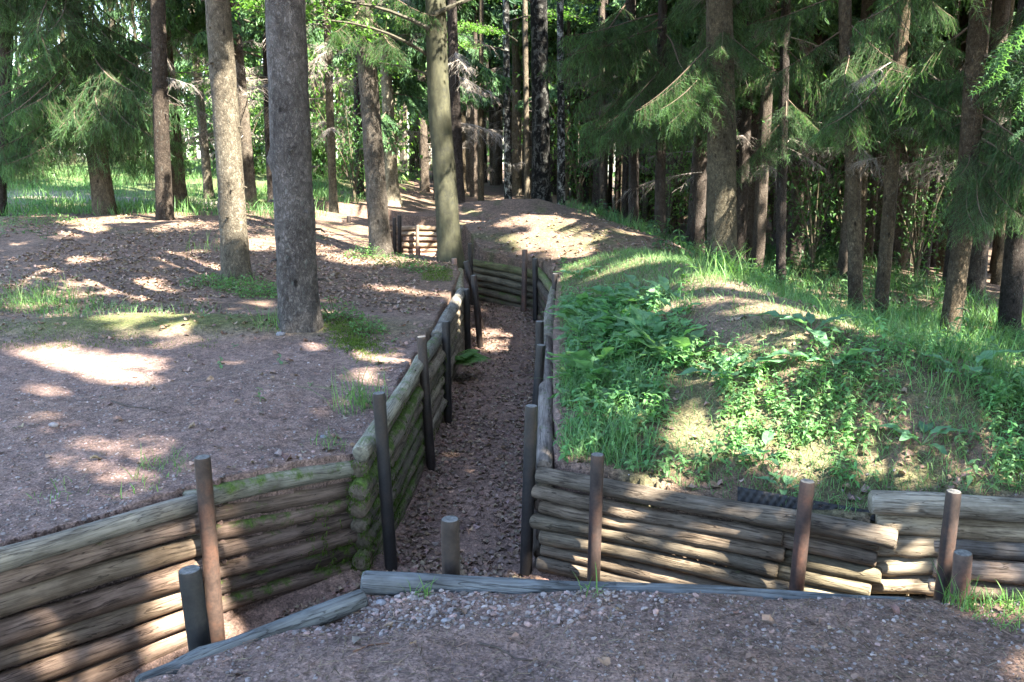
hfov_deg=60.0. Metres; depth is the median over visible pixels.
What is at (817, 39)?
spruce tree
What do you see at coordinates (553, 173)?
spruce tree
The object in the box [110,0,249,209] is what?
spruce tree
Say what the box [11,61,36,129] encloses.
leafy shrub
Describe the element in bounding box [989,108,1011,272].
spruce tree
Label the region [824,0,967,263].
spruce tree
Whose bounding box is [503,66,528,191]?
spruce tree
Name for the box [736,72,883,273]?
sapling
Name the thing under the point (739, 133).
spruce tree
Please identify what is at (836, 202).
spruce tree
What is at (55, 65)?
spruce tree
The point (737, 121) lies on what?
spruce tree
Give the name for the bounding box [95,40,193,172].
leafy shrub
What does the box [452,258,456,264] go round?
steel post
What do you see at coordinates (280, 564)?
log wall
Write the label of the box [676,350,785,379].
dock plant
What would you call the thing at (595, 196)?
spruce tree
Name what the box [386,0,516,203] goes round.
spruce tree
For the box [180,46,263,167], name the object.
leafy shrub
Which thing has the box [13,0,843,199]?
distant woodland
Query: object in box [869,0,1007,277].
spruce tree
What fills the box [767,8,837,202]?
spruce tree
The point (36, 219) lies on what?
bilberry bush
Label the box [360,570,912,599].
edging timber
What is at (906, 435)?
dock plant
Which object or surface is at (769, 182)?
spruce tree
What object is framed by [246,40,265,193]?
sapling
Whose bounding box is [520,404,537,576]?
steel post
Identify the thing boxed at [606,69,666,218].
understory tree
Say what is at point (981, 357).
dock plant
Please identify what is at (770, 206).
understory tree
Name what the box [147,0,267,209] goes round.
spruce tree
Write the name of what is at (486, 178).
spruce tree
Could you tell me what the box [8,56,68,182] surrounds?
leafy shrub
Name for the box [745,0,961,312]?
spruce tree
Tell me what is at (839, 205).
sapling
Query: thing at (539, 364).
steel post
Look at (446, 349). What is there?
steel post
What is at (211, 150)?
leafy shrub
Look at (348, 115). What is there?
understory tree
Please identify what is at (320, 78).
spruce tree
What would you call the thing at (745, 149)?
spruce tree
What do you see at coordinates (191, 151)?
leafy shrub
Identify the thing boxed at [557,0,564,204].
birch tree
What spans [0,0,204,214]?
spruce tree
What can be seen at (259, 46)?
spruce tree
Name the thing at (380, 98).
spruce tree
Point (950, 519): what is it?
steel post
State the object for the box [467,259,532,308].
log wall
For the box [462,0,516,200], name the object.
spruce tree
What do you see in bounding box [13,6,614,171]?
sky
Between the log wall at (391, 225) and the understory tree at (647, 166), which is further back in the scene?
the understory tree at (647, 166)
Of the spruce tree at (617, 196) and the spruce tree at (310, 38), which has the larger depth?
the spruce tree at (617, 196)
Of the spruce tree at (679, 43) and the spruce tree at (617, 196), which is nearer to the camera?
the spruce tree at (679, 43)
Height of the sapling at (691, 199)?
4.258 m
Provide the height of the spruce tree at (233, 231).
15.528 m
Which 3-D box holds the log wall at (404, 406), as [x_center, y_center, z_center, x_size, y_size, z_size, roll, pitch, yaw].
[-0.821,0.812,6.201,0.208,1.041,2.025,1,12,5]
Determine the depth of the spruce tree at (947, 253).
17.30 m
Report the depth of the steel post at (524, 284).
14.13 m
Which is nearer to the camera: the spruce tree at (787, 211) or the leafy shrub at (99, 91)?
the spruce tree at (787, 211)
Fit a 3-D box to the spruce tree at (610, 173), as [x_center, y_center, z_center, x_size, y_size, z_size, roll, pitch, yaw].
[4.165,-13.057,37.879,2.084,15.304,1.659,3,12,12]
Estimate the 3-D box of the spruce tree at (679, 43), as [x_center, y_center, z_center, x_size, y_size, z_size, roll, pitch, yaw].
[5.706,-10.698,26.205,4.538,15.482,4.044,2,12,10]
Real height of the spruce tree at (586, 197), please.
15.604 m
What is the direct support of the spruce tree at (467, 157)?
on the ground at (494, 205)
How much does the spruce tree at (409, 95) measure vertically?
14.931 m
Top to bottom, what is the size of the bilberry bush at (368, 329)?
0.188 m
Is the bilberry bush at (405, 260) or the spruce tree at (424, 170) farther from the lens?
the spruce tree at (424, 170)
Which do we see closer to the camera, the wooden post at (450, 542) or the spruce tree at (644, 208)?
the wooden post at (450, 542)
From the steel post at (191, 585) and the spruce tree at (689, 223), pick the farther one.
the spruce tree at (689, 223)
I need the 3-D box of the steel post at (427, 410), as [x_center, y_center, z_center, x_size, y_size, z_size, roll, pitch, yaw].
[-0.670,0.602,7.029,0.142,1.304,0.076,0,12,0]
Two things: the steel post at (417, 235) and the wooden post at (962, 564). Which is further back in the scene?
the steel post at (417, 235)
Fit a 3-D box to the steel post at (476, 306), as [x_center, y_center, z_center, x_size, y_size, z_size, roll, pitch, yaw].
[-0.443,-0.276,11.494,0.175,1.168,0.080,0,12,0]
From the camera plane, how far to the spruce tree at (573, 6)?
30.27 m
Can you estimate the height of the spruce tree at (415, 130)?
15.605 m
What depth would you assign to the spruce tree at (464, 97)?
27.81 m
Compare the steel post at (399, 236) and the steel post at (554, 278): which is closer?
the steel post at (554, 278)
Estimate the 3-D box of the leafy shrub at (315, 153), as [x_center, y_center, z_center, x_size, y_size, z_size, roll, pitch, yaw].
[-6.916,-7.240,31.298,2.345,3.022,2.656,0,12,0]
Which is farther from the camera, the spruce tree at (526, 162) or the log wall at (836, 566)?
the spruce tree at (526, 162)
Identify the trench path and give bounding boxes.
[108,255,584,681]
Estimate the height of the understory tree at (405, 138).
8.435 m
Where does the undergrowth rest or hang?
on the ground at (494, 205)
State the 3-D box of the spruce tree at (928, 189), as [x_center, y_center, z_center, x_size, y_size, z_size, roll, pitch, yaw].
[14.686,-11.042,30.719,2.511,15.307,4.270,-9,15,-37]
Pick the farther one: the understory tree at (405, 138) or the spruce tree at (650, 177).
the spruce tree at (650, 177)
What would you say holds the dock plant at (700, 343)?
on the ground at (494, 205)
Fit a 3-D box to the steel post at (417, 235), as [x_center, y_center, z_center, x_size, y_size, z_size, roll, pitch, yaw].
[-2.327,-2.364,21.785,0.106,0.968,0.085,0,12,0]
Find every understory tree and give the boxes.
[201,33,264,173]
[258,0,393,181]
[323,0,426,189]
[334,63,353,160]
[381,94,431,175]
[399,22,477,176]
[493,0,610,193]
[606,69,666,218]
[628,44,691,226]
[637,67,691,219]
[645,46,693,233]
[651,133,693,210]
[767,108,825,230]
[772,43,854,237]
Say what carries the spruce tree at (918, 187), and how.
on the ground at (494, 205)
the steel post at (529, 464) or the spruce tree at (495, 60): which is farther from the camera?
the spruce tree at (495, 60)
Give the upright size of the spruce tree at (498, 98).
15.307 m
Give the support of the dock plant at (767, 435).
on the ground at (494, 205)
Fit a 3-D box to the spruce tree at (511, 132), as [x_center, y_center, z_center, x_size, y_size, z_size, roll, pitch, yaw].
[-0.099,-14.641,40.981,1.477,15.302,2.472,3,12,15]
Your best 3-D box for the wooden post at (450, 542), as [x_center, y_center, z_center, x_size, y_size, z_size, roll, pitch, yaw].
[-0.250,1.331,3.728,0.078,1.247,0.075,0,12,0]
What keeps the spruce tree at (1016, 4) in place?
on the ground at (494, 205)
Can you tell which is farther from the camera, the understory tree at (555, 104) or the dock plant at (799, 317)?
the understory tree at (555, 104)
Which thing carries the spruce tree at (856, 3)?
on the ground at (494, 205)
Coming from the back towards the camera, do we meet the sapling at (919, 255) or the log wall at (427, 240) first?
the log wall at (427, 240)
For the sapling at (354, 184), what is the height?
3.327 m
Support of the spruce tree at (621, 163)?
on the ground at (494, 205)
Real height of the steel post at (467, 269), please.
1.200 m
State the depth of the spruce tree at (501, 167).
42.75 m
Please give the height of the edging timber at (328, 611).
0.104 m
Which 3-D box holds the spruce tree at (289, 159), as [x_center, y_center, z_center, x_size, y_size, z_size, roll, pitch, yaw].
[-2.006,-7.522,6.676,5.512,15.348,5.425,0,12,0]
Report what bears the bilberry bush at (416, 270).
on the ground at (494, 205)
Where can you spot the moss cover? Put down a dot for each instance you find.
(360, 342)
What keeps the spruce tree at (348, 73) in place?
on the ground at (494, 205)
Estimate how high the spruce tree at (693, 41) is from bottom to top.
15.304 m
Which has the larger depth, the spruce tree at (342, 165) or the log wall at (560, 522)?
the spruce tree at (342, 165)
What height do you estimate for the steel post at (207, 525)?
1.232 m
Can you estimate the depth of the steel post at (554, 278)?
11.16 m
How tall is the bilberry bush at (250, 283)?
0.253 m
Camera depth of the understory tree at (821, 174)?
30.40 m
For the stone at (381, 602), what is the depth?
3.36 m
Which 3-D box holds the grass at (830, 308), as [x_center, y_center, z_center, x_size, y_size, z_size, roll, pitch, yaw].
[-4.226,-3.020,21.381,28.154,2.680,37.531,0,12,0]
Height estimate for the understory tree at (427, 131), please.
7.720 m
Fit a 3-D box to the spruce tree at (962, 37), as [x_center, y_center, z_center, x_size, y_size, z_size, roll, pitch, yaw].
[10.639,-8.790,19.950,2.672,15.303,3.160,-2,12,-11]
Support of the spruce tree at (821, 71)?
on the ground at (494, 205)
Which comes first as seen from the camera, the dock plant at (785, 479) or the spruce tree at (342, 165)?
the dock plant at (785, 479)
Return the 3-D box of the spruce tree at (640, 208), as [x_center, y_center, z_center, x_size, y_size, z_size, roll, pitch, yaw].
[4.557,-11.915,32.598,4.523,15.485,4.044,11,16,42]
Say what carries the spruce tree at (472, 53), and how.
on the ground at (494, 205)
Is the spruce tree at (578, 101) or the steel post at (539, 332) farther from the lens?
the spruce tree at (578, 101)
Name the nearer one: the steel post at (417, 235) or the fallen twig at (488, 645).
the fallen twig at (488, 645)
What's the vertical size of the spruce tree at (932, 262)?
15.604 m
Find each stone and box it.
[48,422,58,426]
[276,331,285,335]
[376,599,386,605]
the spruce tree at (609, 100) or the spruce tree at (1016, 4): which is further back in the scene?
the spruce tree at (609, 100)
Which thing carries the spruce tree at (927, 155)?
on the ground at (494, 205)
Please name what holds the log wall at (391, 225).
on the ground at (494, 205)
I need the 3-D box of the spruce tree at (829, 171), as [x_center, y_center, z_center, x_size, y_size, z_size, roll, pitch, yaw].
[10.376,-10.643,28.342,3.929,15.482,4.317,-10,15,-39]
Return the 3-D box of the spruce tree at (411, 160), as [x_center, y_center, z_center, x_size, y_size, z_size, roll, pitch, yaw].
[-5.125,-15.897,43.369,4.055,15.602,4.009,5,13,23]
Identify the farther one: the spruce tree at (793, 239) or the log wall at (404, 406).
the spruce tree at (793, 239)
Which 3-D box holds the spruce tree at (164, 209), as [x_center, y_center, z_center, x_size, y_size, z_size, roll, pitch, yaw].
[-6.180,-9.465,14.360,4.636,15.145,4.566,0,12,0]
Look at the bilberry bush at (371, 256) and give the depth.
13.80 m
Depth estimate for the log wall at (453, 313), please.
9.88 m
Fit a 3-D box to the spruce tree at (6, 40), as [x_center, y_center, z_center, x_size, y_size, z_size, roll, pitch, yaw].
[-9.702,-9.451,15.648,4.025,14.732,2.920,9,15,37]
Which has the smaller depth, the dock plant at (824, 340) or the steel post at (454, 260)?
the dock plant at (824, 340)
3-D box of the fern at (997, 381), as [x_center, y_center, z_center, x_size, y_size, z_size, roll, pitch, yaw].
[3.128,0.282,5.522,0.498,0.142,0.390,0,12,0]
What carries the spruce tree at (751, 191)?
on the ground at (494, 205)
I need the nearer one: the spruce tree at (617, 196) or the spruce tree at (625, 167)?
the spruce tree at (625, 167)
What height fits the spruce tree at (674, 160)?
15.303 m
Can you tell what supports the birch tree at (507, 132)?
on the ground at (494, 205)
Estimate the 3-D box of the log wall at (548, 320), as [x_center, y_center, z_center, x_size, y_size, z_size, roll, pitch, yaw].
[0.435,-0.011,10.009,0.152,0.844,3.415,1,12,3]
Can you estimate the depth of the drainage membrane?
4.85 m
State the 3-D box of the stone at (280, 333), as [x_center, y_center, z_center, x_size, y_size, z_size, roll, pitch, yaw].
[-2.072,-0.065,7.945,0.071,0.043,0.080,-10,16,-40]
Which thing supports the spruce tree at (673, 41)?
on the ground at (494, 205)
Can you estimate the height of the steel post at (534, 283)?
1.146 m
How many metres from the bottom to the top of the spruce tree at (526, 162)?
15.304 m
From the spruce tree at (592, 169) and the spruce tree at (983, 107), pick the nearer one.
the spruce tree at (983, 107)
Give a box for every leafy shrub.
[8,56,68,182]
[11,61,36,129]
[34,27,142,166]
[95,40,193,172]
[143,91,214,175]
[176,50,261,165]
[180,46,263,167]
[249,72,265,172]
[254,48,352,160]
[309,101,347,176]
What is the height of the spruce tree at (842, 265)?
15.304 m
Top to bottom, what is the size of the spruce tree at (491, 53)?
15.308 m
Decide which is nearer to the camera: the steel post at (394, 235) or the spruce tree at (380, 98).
the steel post at (394, 235)
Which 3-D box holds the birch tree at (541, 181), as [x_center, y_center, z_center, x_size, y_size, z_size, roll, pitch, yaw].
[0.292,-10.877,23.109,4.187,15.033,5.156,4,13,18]
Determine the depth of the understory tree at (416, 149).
39.34 m
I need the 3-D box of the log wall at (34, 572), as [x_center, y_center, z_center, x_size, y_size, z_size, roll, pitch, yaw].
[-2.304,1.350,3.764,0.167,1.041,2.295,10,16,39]
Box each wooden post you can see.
[441,515,459,574]
[587,452,603,580]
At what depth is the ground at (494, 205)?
5.54 m
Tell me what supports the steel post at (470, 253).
on the ground at (494, 205)
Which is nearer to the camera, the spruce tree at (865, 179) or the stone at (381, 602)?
the stone at (381, 602)
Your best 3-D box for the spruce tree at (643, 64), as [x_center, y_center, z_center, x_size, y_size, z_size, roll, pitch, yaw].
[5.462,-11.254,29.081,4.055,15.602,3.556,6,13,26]
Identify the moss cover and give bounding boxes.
[319,263,453,363]
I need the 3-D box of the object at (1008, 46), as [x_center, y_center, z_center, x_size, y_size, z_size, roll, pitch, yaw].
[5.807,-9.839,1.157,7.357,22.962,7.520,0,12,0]
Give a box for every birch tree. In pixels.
[447,0,600,198]
[474,0,552,202]
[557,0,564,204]
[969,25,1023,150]
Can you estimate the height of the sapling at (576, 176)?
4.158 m
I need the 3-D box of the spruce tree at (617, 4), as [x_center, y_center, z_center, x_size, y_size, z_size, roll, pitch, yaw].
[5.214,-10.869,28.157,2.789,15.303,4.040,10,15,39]
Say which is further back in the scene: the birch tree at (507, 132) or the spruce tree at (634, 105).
the birch tree at (507, 132)
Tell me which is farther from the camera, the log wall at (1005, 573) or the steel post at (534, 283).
the steel post at (534, 283)
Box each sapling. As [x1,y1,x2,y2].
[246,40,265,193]
[309,72,397,201]
[520,75,611,202]
[675,151,736,239]
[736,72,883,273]
[809,79,884,257]
[861,117,1009,277]
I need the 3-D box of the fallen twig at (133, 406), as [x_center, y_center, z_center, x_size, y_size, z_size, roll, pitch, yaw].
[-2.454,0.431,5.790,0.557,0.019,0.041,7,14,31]
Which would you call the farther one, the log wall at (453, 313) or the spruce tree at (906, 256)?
the spruce tree at (906, 256)
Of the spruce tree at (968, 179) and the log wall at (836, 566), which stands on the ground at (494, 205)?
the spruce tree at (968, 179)
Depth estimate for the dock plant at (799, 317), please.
6.20 m
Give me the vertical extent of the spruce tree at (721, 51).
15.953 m
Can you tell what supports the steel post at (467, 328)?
on the ground at (494, 205)
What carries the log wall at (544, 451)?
on the ground at (494, 205)
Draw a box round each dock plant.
[553,266,600,277]
[569,388,639,411]
[669,341,730,357]
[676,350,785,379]
[731,427,790,464]
[749,310,859,332]
[754,470,798,494]
[758,326,879,367]
[871,420,966,454]
[921,349,1023,380]
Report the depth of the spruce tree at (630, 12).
17.81 m
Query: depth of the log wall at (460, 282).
11.81 m
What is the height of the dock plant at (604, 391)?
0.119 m
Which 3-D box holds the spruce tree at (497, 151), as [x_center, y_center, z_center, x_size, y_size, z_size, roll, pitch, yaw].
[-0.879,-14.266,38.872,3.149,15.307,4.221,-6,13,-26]
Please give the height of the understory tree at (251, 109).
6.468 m
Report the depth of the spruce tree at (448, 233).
13.25 m
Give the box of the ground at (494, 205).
[0,157,1023,681]
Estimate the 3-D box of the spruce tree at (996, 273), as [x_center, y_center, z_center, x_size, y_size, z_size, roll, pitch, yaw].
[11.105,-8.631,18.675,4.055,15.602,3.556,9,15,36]
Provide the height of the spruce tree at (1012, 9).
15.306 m
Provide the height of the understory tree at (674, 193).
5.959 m
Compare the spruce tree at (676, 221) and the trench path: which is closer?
the trench path
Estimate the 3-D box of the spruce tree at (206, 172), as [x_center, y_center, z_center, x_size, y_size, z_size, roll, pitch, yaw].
[-8.035,-10.704,21.286,2.510,14.614,3.905,8,15,35]
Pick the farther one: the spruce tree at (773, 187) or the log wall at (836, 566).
the spruce tree at (773, 187)
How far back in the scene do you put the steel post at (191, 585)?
3.17 m
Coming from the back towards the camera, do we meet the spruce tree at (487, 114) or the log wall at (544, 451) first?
the spruce tree at (487, 114)
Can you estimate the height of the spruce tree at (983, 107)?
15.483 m
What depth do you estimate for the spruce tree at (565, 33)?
32.25 m
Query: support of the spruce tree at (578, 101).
on the ground at (494, 205)
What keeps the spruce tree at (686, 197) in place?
on the ground at (494, 205)
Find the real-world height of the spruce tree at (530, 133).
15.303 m
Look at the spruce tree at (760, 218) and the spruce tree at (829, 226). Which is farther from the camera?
the spruce tree at (829, 226)
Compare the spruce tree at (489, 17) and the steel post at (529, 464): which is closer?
the steel post at (529, 464)
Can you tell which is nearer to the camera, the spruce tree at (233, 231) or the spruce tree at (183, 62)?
the spruce tree at (233, 231)
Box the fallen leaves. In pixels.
[0,212,1023,681]
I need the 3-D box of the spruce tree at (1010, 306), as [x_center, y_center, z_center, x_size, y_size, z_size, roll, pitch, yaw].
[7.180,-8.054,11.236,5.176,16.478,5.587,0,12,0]
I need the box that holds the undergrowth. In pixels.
[0,199,1023,501]
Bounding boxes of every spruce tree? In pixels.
[0,0,96,215]
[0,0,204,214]
[11,21,54,160]
[23,1,76,163]
[97,0,199,219]
[104,2,181,118]
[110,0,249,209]
[124,0,338,206]
[124,2,262,198]
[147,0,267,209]
[174,0,262,161]
[183,0,262,135]
[201,0,252,281]
[230,0,608,268]
[242,2,312,163]
[251,0,353,212]
[256,8,350,113]
[264,0,328,332]
[306,2,345,177]
[308,0,418,197]
[309,0,376,178]
[323,0,443,256]
[334,66,396,166]
[336,0,466,206]
[343,14,411,116]
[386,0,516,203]
[390,1,415,171]
[392,2,492,199]
[396,5,476,191]
[402,26,466,180]
[402,72,430,173]
[415,0,493,162]
[416,0,528,196]
[460,17,492,192]
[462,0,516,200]
[463,17,498,190]
[477,3,522,185]
[477,4,521,185]
[477,32,522,147]
[477,122,488,182]
[484,0,556,195]
[484,20,511,153]
[484,104,503,183]
[484,109,488,182]
[485,3,511,114]
[487,3,528,171]
[495,4,577,115]
[500,100,521,158]
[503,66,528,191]
[509,0,607,194]
[509,0,620,200]
[510,14,531,193]
[511,0,556,198]
[522,64,556,187]
[530,0,587,158]
[537,0,706,228]
[548,2,643,203]
[555,0,760,237]
[555,36,589,166]
[565,0,622,209]
[570,32,593,202]
[571,4,620,210]
[571,29,590,198]
[578,104,593,202]
[582,0,621,215]
[586,0,654,215]
[589,75,614,208]
[589,77,624,213]
[591,113,594,194]
[608,0,642,218]
[608,83,624,193]
[609,0,691,229]
[611,9,650,216]
[612,0,807,255]
[615,17,697,174]
[621,0,741,248]
[621,74,651,221]
[630,0,795,264]
[637,12,735,230]
[639,22,699,225]
[640,33,650,222]
[642,23,699,142]
[650,164,654,214]
[666,22,692,233]
[678,6,744,207]
[680,142,685,222]
[682,36,699,167]
[684,143,689,214]
[691,0,841,281]
[734,0,836,265]
[735,0,838,270]
[736,6,794,263]
[736,21,814,164]
[736,58,825,252]
[740,2,916,262]
[743,0,835,267]
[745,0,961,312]
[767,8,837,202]
[767,112,775,223]
[769,135,777,216]
[770,5,834,251]
[786,56,844,243]
[796,0,874,278]
[807,0,989,315]
[809,7,840,252]
[815,5,960,269]
[816,36,845,240]
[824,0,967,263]
[824,94,872,247]
[825,0,923,170]
[826,60,844,251]
[846,0,1023,337]
[856,5,942,269]
[864,122,874,250]
[866,0,991,288]
[868,39,905,260]
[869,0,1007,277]
[888,27,1014,267]
[892,2,949,261]
[904,0,1023,336]
[904,2,1016,271]
[907,25,1011,178]
[909,19,943,265]
[912,0,1013,298]
[920,0,1010,184]
[921,3,949,244]
[923,134,933,234]
[954,0,1010,284]
[960,0,1017,149]
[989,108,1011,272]
[989,115,1003,246]
[1000,0,1015,115]
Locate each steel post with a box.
[178,565,210,650]
[194,454,224,642]
[373,391,396,570]
[392,218,396,253]
[397,215,401,253]
[416,225,418,254]
[416,246,420,254]
[417,336,435,470]
[442,321,451,424]
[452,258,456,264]
[463,261,484,328]
[463,289,470,351]
[468,243,472,304]
[471,275,482,348]
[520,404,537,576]
[521,249,527,311]
[532,258,537,320]
[532,344,545,405]
[535,321,543,355]
[552,273,558,289]
[789,479,814,590]
[933,489,961,604]
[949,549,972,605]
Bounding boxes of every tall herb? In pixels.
[672,230,698,285]
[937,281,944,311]
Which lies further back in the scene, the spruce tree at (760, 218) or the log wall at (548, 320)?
the spruce tree at (760, 218)
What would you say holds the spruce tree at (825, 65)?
on the ground at (494, 205)
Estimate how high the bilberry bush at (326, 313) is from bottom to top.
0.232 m
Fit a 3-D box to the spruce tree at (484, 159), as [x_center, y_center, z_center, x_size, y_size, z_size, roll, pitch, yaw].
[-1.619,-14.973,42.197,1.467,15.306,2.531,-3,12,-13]
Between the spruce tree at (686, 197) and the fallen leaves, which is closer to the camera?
the fallen leaves
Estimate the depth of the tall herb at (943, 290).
13.76 m
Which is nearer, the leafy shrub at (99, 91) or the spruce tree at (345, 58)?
the spruce tree at (345, 58)
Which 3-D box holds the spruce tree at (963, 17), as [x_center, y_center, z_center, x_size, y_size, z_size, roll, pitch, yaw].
[10.865,-8.927,20.468,3.513,15.307,3.574,10,15,39]
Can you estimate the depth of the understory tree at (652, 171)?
30.97 m
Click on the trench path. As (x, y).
(262, 614)
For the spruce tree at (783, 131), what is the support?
on the ground at (494, 205)
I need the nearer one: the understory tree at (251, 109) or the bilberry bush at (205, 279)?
the bilberry bush at (205, 279)
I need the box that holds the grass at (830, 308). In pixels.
[0,158,1023,633]
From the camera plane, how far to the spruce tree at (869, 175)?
25.03 m
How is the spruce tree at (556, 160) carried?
on the ground at (494, 205)
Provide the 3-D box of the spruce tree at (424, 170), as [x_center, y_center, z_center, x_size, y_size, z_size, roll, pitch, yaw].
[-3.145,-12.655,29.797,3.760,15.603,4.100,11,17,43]
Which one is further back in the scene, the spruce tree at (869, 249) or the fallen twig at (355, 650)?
the spruce tree at (869, 249)
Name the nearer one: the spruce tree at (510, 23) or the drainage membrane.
the drainage membrane
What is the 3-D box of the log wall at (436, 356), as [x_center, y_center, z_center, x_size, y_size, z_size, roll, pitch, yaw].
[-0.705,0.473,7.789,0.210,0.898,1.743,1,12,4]
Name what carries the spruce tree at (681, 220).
on the ground at (494, 205)
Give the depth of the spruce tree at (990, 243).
28.74 m
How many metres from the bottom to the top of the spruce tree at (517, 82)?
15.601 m
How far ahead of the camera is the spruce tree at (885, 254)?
12.77 m
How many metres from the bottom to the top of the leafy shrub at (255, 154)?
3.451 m
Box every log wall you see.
[0,494,203,681]
[182,460,357,612]
[344,354,425,575]
[389,220,402,253]
[401,225,436,255]
[416,333,447,446]
[430,287,464,384]
[455,268,463,329]
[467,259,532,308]
[529,467,897,589]
[533,335,552,564]
[537,267,551,320]
[543,286,555,340]
[729,520,881,595]
[867,490,1023,599]
[925,539,1023,604]
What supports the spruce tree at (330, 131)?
on the ground at (494, 205)
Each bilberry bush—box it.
[0,210,79,228]
[179,272,241,287]
[212,273,276,295]
[235,284,277,300]
[320,296,364,320]
[343,242,389,259]
[346,314,389,336]
[375,252,427,266]
[398,261,444,273]
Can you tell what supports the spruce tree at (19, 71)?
on the ground at (494, 205)
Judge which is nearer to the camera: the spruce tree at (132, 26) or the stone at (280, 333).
the stone at (280, 333)
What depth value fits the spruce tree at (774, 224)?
22.95 m
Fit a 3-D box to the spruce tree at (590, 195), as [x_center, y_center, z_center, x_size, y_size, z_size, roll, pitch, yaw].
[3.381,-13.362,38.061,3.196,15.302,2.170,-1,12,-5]
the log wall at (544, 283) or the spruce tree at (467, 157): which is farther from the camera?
the spruce tree at (467, 157)
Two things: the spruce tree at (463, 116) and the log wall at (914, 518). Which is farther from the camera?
the spruce tree at (463, 116)
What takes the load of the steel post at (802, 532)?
on the ground at (494, 205)
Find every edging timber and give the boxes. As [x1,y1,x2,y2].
[135,589,367,681]
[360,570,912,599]
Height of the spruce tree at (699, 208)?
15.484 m
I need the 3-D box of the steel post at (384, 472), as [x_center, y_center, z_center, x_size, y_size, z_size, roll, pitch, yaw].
[-0.760,0.948,5.364,0.125,1.317,0.078,0,12,0]
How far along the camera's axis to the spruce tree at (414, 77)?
38.13 m
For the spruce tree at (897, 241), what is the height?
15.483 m
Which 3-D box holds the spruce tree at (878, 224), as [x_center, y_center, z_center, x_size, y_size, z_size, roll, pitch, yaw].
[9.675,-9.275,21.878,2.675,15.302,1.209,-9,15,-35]
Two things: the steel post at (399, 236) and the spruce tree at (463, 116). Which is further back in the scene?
the spruce tree at (463, 116)
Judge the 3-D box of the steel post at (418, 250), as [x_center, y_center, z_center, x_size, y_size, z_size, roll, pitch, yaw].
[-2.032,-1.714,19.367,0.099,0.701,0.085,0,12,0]
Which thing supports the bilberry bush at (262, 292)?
on the ground at (494, 205)
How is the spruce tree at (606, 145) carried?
on the ground at (494, 205)
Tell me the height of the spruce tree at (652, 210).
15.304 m
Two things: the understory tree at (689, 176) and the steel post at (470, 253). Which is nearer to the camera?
the steel post at (470, 253)
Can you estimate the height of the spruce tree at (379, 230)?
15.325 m
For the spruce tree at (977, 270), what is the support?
on the ground at (494, 205)
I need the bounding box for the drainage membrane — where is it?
[737,487,874,521]
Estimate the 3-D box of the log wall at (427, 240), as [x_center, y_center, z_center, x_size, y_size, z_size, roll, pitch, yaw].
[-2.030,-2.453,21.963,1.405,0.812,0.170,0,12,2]
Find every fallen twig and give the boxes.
[111,400,166,412]
[352,642,388,652]
[478,642,532,660]
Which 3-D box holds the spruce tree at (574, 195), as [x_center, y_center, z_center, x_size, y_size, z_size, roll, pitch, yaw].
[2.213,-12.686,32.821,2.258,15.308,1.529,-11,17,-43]
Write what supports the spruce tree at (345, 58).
on the ground at (494, 205)
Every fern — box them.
[455,349,491,366]
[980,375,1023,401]
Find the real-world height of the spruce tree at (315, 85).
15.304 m
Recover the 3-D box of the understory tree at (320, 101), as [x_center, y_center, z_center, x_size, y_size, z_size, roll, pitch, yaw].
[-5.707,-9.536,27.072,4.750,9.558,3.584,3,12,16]
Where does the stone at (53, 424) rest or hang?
on the ground at (494, 205)
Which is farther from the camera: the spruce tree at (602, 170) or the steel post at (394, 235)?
the spruce tree at (602, 170)
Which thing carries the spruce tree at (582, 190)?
on the ground at (494, 205)
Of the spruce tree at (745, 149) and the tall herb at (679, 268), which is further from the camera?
the spruce tree at (745, 149)
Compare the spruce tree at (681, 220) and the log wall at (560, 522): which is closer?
the log wall at (560, 522)
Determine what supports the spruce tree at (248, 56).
on the ground at (494, 205)
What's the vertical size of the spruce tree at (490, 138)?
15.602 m
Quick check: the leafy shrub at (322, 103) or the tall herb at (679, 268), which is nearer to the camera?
the tall herb at (679, 268)
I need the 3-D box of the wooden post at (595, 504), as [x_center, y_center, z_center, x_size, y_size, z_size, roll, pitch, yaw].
[0.471,1.147,5.049,0.086,1.057,0.075,0,12,0]

